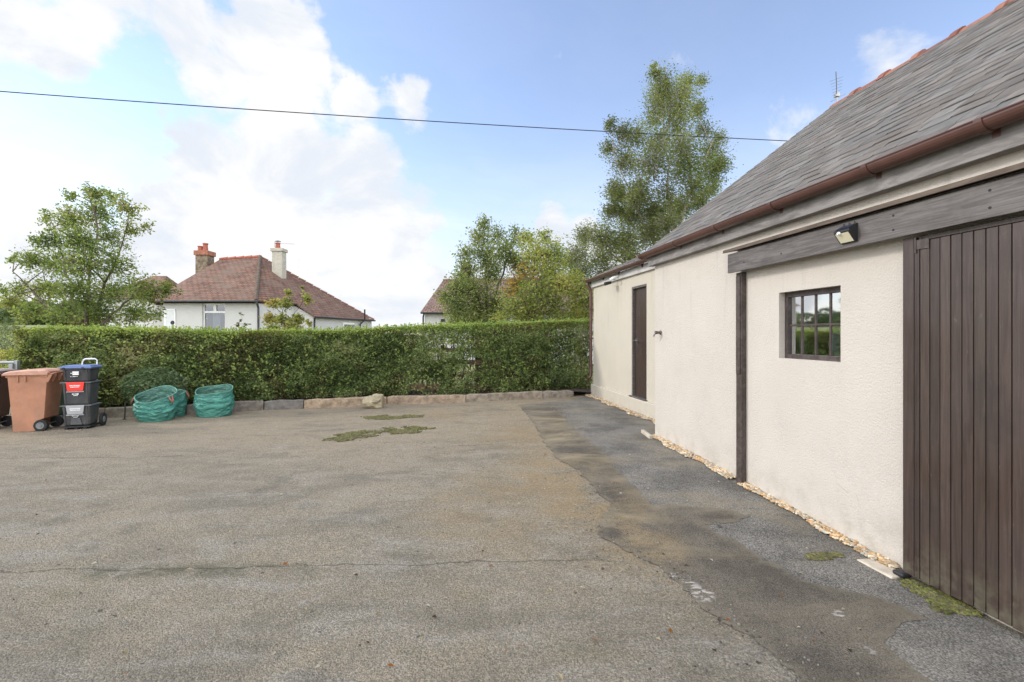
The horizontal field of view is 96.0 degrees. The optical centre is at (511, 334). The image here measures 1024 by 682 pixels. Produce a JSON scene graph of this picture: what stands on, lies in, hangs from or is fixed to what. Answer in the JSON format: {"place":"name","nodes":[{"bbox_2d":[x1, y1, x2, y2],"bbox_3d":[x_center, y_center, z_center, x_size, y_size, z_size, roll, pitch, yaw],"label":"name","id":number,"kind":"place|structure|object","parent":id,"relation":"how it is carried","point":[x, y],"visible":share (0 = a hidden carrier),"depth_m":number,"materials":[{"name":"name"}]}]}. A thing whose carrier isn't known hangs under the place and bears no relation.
{"place":"outdoors","nodes":[
{"label":"outdoors","id":0,"kind":"place"},
{"bbox_2d":[0,325,592,383],"bbox_3d":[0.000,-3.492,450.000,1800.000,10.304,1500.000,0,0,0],"label":"terrain","id":1,"kind":"structure","parent":0,"point":[42,326],"depth_m":30.55,"materials":[{"name":"green plant"}]},
{"bbox_2d":[0,322,22,357],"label":"shrub","id":2,"kind":"object","parent":1,"relation":"on","point":[4,329],"visible":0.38,"depth_m":29.74,"materials":[{"name":"green plant"}]},
{"bbox_2d":[0,299,207,324],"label":"wood","id":3,"kind":"object","parent":1,"relation":"on","point":[5,315],"visible":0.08,"depth_m":121.11,"materials":[{"name":"green plant"}]},
{"bbox_2d":[103,240,375,335],"bbox_3d":[-16.673,-1.528,24.671,15.780,6.856,9.041,0,0,10],"label":"bungalow","id":4,"kind":"object","parent":1,"relation":"on","point":[222,292],"visible":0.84,"depth_m":22.17,"materials":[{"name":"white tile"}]},
{"bbox_2d":[164,309,175,328],"bbox_3d":[-15.028,0.334,20.276,0.485,2.932,0.043,0,0,0],"label":"door","id":5,"kind":"structure","parent":4,"relation":"in","point":[170,319],"depth_m":20.27,"materials":[{"name":"white plastic"}]},
{"bbox_2d":[203,302,242,329],"bbox_3d":[-13.125,-0.430,20.755,1.601,2.094,0.750,0,0,0],"label":"window","id":6,"kind":"structure","parent":4,"relation":"in","point":[216,312],"depth_m":20.70,"materials":[{"name":"white plastic"}]},
{"bbox_2d":[343,322,353,329],"bbox_3d":[-8.899,-0.125,25.126,0.261,1.050,1.089,0,0,0],"label":"window","id":7,"kind":"structure","parent":4,"relation":"in","point":[344,324],"depth_m":24.97,"materials":[{"name":"white plastic"}]},
{"bbox_2d":[433,212,528,336],"bbox_3d":[-1.011,-1.325,16.359,3.521,5.859,3.263,0,0,0],"label":"garden tree","id":8,"kind":"object","parent":1,"relation":"on","point":[468,271],"visible":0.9,"depth_m":15.93,"materials":[{"name":"green plant"}]},
{"bbox_2d":[420,278,592,364],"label":"house","id":9,"kind":"structure","parent":1,"relation":"on","point":[430,312],"depth_m":25.30,"materials":[{"name":"brown tile"}]},
{"bbox_2d":[488,225,592,332],"bbox_3d":[1.126,-1.014,14.926,3.794,5.238,3.272,0,0,0],"label":"garden tree","id":10,"kind":"object","parent":1,"relation":"on","point":[535,297],"visible":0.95,"depth_m":14.39,"materials":[{"name":"green plant"}]},
{"bbox_2d":[558,55,743,287],"bbox_3d":[5.222,-4.438,17.082,7.379,12.089,5.070,0,0,0],"label":"birch tree","id":11,"kind":"object","parent":1,"relation":"on","point":[627,206],"visible":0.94,"depth_m":16.42,"materials":[{"name":"green plant"}]},
{"bbox_2d":[9,382,590,414],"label":"soil","id":12,"kind":"structure","parent":0,"point":[585,389],"depth_m":11.18,"materials":[{"name":"brown soil"}]},
{"bbox_2d":[119,366,190,405],"bbox_3d":[-7.242,1.106,9.345,1.341,0.943,0.806,0,0,0],"label":"shrub","id":13,"kind":"object","parent":12,"relation":"on","point":[173,378],"visible":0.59,"depth_m":9.15,"materials":[{"name":"green plant"}]},
{"bbox_2d":[6,317,592,405],"bbox_3d":[-3.937,0.529,10.852,12.618,1.990,1.784,0,0,-12],"label":"hedge","id":14,"kind":"object","parent":12,"relation":"on","point":[250,364],"visible":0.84,"depth_m":10.61,"materials":[{"name":"green plant"}]},
{"bbox_2d":[0,0,1005,333],"label":"sky","id":15,"kind":"structure","parent":0,"point":[374,211],"materials":[{"name":"blue"}]},
{"bbox_2d":[0,381,1017,681],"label":"yard","id":16,"kind":"structure","parent":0,"point":[164,515],"depth_m":3.23,"materials":[{"name":"grey asphalt"}]},
{"bbox_2d":[0,348,14,367],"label":"shrub","id":17,"kind":"object","parent":16,"relation":"on","point":[7,353],"visible":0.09,"depth_m":11.95,"materials":[{"name":"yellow plant"}]},
{"bbox_2d":[0,368,15,425],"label":"wheelie bin","id":18,"kind":"object","parent":16,"relation":"on","point":[5,420],"visible":0.65,"depth_m":7.97,"materials":[{"name":"brown plastic"}]},
{"bbox_2d":[0,360,19,369],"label":"gate","id":19,"kind":"structure","parent":16,"relation":"on","point":[15,364],"depth_m":8.53,"materials":[{"name":"grey metal"}]},
{"bbox_2d":[1,368,63,431],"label":"wheelie bin","id":20,"kind":"object","parent":16,"relation":"on","point":[35,396],"visible":0.94,"depth_m":7.63,"materials":[{"name":"brown plastic"}]},
{"bbox_2d":[51,380,64,418],"bbox_3d":[-8.361,1.124,8.503,0.657,0.952,0.467,0,0,-16],"label":"wheelie bin","id":21,"kind":"object","parent":16,"relation":"on","point":[61,404],"visible":0.05,"depth_m":8.37,"materials":[{"name":"green plastic"}]},
{"bbox_2d":[61,358,106,429],"bbox_3d":[-7.415,1.006,7.968,0.536,1.189,0.388,0,0,-17],"label":"trolley","id":22,"kind":"object","parent":16,"relation":"on","point":[102,418],"visible":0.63,"depth_m":8.06,"materials":[{"name":"black plastic"}]},
{"bbox_2d":[60,402,101,425],"bbox_3d":[-7.403,1.365,7.928,0.432,0.350,0.360,0,0,-17],"label":"recycling box","id":23,"kind":"object","parent":22,"relation":"on","point":[74,415],"visible":0.92,"depth_m":7.80,"materials":[{"name":"grey plastic"}]},
{"bbox_2d":[60,380,101,404],"bbox_3d":[-7.403,0.998,7.928,0.432,0.395,0.360,0,0,-17],"label":"recycling box","id":24,"kind":"object","parent":23,"relation":"on","point":[80,393],"visible":0.95,"depth_m":7.81,"materials":[{"name":"grey plastic"}]},
{"bbox_2d":[59,364,101,381],"bbox_3d":[-7.404,0.660,7.931,0.440,0.279,0.360,0,0,-17],"label":"recycling box","id":25,"kind":"object","parent":24,"relation":"on","point":[82,373],"visible":1,"depth_m":7.81,"materials":[{"name":"grey plastic"}]},
{"bbox_2d":[0,181,182,329],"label":"garden tree","id":26,"kind":"object","parent":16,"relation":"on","point":[81,287],"visible":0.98,"depth_m":11.92,"materials":[{"name":"green plant"}]},
{"bbox_2d":[98,408,104,417],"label":"kerb stone","id":27,"kind":"object","parent":16,"relation":"on","point":[101,410],"visible":0.09,"depth_m":8.83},
{"bbox_2d":[105,406,134,417],"bbox_3d":[-7.496,1.505,9.004,0.687,0.211,0.159,0,0,-14],"label":"kerb stone","id":28,"kind":"object","parent":16,"relation":"on","point":[114,412],"visible":0.59,"depth_m":8.91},
{"bbox_2d":[122,402,125,419],"bbox_3d":[-7.320,1.440,8.721,0.060,0.322,0.063,0,0,22],"label":"stake","id":29,"kind":"object","parent":16,"relation":"on","point":[124,410],"visible":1,"depth_m":8.73,"materials":[{"name":"plastic"}]},
{"bbox_2d":[131,385,178,421],"bbox_3d":[-6.662,1.287,8.649,0.758,0.622,0.594,0,0,0],"label":"garden bag","id":30,"kind":"object","parent":16,"relation":"on","point":[155,404],"visible":1,"depth_m":8.52,"materials":[{"name":"teal plastic"}]},
{"bbox_2d":[166,389,189,416],"bbox_3d":[-6.616,1.339,9.062,0.397,0.518,0.346,0,0,26],"label":"garden bag","id":31,"kind":"object","parent":16,"relation":"on","point":[182,403],"visible":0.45,"depth_m":9.02,"materials":[{"name":"teal plastic"}]},
{"bbox_2d":[187,404,195,414],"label":"kerb stone","id":32,"kind":"object","parent":16,"relation":"on","point":[191,410],"visible":0.2,"depth_m":9.24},
{"bbox_2d":[193,384,234,417],"bbox_3d":[-5.893,1.299,9.136,0.754,0.598,0.602,0,0,0],"label":"garden bag","id":33,"kind":"object","parent":16,"relation":"on","point":[213,401],"visible":1,"depth_m":8.94,"materials":[{"name":"teal plastic"}]},
{"bbox_2d":[235,312,250,327],"bbox_3d":[-6.719,0.516,11.514,0.364,2.168,0.212,0,0,0],"label":"sapling","id":34,"kind":"object","parent":16,"relation":"on","point":[238,325],"visible":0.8,"depth_m":11.50,"materials":[{"name":"green plant"}]},
{"bbox_2d":[232,400,263,411],"bbox_3d":[-5.621,1.502,9.708,0.701,0.216,0.164,0,0,-24],"label":"kerb stone","id":35,"kind":"object","parent":16,"relation":"on","point":[253,405],"visible":0.74,"depth_m":9.67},
{"bbox_2d":[264,399,303,409],"bbox_3d":[-4.899,1.504,9.941,0.772,0.211,0.162,0,0,-14],"label":"kerb stone","id":36,"kind":"object","parent":16,"relation":"on","point":[280,404],"visible":0.97,"depth_m":9.87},
{"bbox_2d":[258,286,314,329],"bbox_3d":[-5.886,0.183,11.963,1.823,2.837,0.905,0,0,14],"label":"sapling","id":37,"kind":"object","parent":16,"relation":"on","point":[297,320],"visible":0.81,"depth_m":12.01,"materials":[{"name":"green plant"}]},
{"bbox_2d":[304,396,386,408],"bbox_3d":[-3.698,1.504,10.306,1.730,0.210,0.164,0,0,-19],"label":"kerb stone","id":38,"kind":"object","parent":16,"relation":"on","point":[331,402],"visible":0.69,"depth_m":10.17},
{"bbox_2d":[362,393,384,408],"bbox_3d":[-3.025,1.454,10.032,0.430,0.326,0.350,0,0,0],"label":"boulder","id":39,"kind":"object","parent":16,"relation":"on","point":[375,401],"visible":0.97,"depth_m":9.95,"materials":[{"name":"beige stone"}]},
{"bbox_2d":[322,425,435,441],"bbox_3d":[-2.122,1.563,7.429,1.754,0.067,0.778,0,0,-24],"label":"moss","id":40,"kind":"object","parent":16,"relation":"on","point":[348,436],"visible":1,"depth_m":7.35,"materials":[{"name":"green plant"}]},
{"bbox_2d":[360,414,423,419],"bbox_3d":[-2.343,1.571,8.835,1.353,0.050,0.570,0,0,0],"label":"moss","id":41,"kind":"object","parent":16,"relation":"on","point":[383,417],"visible":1,"depth_m":8.79,"materials":[{"name":"green plant"}]},
{"bbox_2d":[387,394,465,404],"bbox_3d":[-1.948,1.485,10.567,1.789,0.237,0.168,0,0,1],"label":"kerb stone","id":42,"kind":"object","parent":16,"relation":"on","point":[420,399],"visible":0.98,"depth_m":10.49,"materials":[{"name":"beige stone"}]},
{"bbox_2d":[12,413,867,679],"bbox_3d":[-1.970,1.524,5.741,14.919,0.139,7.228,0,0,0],"label":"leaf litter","id":43,"kind":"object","parent":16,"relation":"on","point":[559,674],"visible":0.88,"depth_m":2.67,"materials":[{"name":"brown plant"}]},
{"bbox_2d":[398,345,505,392],"bbox_3d":[-1.470,0.900,11.376,2.638,1.300,0.114,0,0,-4],"label":"fence","id":44,"kind":"object","parent":16,"relation":"on","point":[419,386],"visible":0.17,"depth_m":11.31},
{"bbox_2d":[466,391,542,401],"bbox_3d":[-0.173,1.430,10.671,1.770,0.234,0.164,0,0,-8],"label":"kerb stone","id":45,"kind":"object","parent":16,"relation":"on","point":[478,397],"visible":0.96,"depth_m":10.60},
{"bbox_2d":[542,390,573,397],"bbox_3d":[1.075,1.401,10.896,0.760,0.181,0.162,0,0,-15],"label":"kerb stone","id":46,"kind":"object","parent":16,"relation":"on","point":[556,394],"visible":0.97,"depth_m":10.82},
{"bbox_2d":[510,407,859,680],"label":"grit","id":47,"kind":"object","parent":16,"relation":"on","point":[731,625],"visible":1,"depth_m":2.67,"materials":[{"name":"grey gravel"}]},
{"bbox_2d":[585,394,900,568],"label":"gravel","id":48,"kind":"structure","parent":16,"relation":"on","point":[861,549],"depth_m":4.29,"materials":[{"name":"beige gravel"}]},
{"bbox_2d":[585,0,1023,633],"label":"garage","id":49,"kind":"structure","parent":16,"relation":"on","point":[867,388],"depth_m":3.45,"materials":[{"name":"white paint"}]},
{"bbox_2d":[0,91,786,140],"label":"overhead cable","id":50,"kind":"object","parent":49,"relation":"attached to","point":[375,117],"visible":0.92,"depth_m":13.63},
{"bbox_2d":[604,275,618,285],"bbox_3d":[2.063,-1.131,9.598,0.211,0.198,0.311,0,0,-11],"label":"flood light","id":51,"kind":"object","parent":49,"relation":"attached to","point":[609,282],"visible":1,"depth_m":9.60,"materials":[{"name":"white plastic"}]},
{"bbox_2d":[629,284,646,400],"bbox_3d":[2.396,0.138,8.626,0.150,2.115,0.710,0,0,-9],"label":"side door","id":52,"kind":"structure","parent":49,"relation":"in","point":[639,293],"depth_m":8.72,"materials":[{"name":"wood"}]},
{"bbox_2d":[653,330,661,336],"bbox_3d":[2.046,-0.015,6.499,0.111,0.090,0.075,0,0,0],"label":"wall tap","id":53,"kind":"object","parent":49,"relation":"attached to","point":[657,332],"depth_m":6.48,"materials":[{"name":"grey metal"}]},
{"bbox_2d":[785,286,840,361],"bbox_3d":[2.588,-0.085,3.928,0.126,0.600,0.660,0,0,-2],"label":"window","id":54,"kind":"structure","parent":49,"relation":"in","point":[812,317],"depth_m":3.95,"materials":[{"name":"clear glass"}]},
{"bbox_2d":[830,71,845,101],"bbox_3d":[5.036,-3.578,7.167,0.194,0.679,0.990,0,0,39],"label":"aerial","id":55,"kind":"object","parent":49,"relation":"attached to","point":[836,94],"visible":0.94,"depth_m":7.34,"materials":[{"name":"grey metal"}]},
{"bbox_2d":[834,221,857,243],"bbox_3d":[2.419,-0.744,3.355,0.083,0.147,0.130,0,0,-9],"label":"solar light","id":56,"kind":"object","parent":49,"relation":"attached to","point":[843,234],"visible":1,"depth_m":3.33,"materials":[{"name":"black plastic"}]},
{"bbox_2d":[903,215,1023,632],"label":"sliding door","id":57,"kind":"structure","parent":49,"relation":"in","point":[963,288],"depth_m":2.66,"materials":[{"name":"brown wood"}]},
{"bbox_2d":[521,396,1023,681],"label":"pavement","id":58,"kind":"structure","parent":0,"point":[942,647],"depth_m":3.47,"materials":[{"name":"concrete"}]},
{"bbox_2d":[641,429,652,438],"bbox_3d":[1.964,1.455,6.730,0.052,0.060,0.430,0,0,0],"label":"stone offcut","id":59,"kind":"object","parent":58,"relation":"on","point":[647,434],"visible":1,"depth_m":6.65,"materials":[{"name":"white stone"}]},
{"bbox_2d":[521,405,933,681],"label":"pavement patch","id":60,"kind":"object","parent":58,"relation":"on","point":[753,587],"visible":1,"depth_m":2.89,"materials":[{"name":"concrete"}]},
{"bbox_2d":[804,551,844,560],"bbox_3d":[2.230,1.579,3.291,0.306,0.018,0.131,0,0,0],"label":"moss","id":61,"kind":"object","parent":58,"relation":"on","point":[821,556],"visible":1,"depth_m":3.29,"materials":[{"name":"green plant"}]},
{"bbox_2d":[857,558,900,578],"bbox_3d":[2.516,1.599,3.137,0.140,0.042,0.256,0,0,-12],"label":"stone slab","id":62,"kind":"object","parent":58,"relation":"on","point":[876,565],"depth_m":3.13,"materials":[{"name":"beige stone"}]},
{"bbox_2d":[897,578,982,616],"bbox_3d":[2.562,1.589,2.800,0.260,0.027,0.408,0,0,0],"label":"moss","id":63,"kind":"object","parent":58,"relation":"on","point":[938,600],"visible":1,"depth_m":2.75,"materials":[{"name":"green plant"}]}
]}

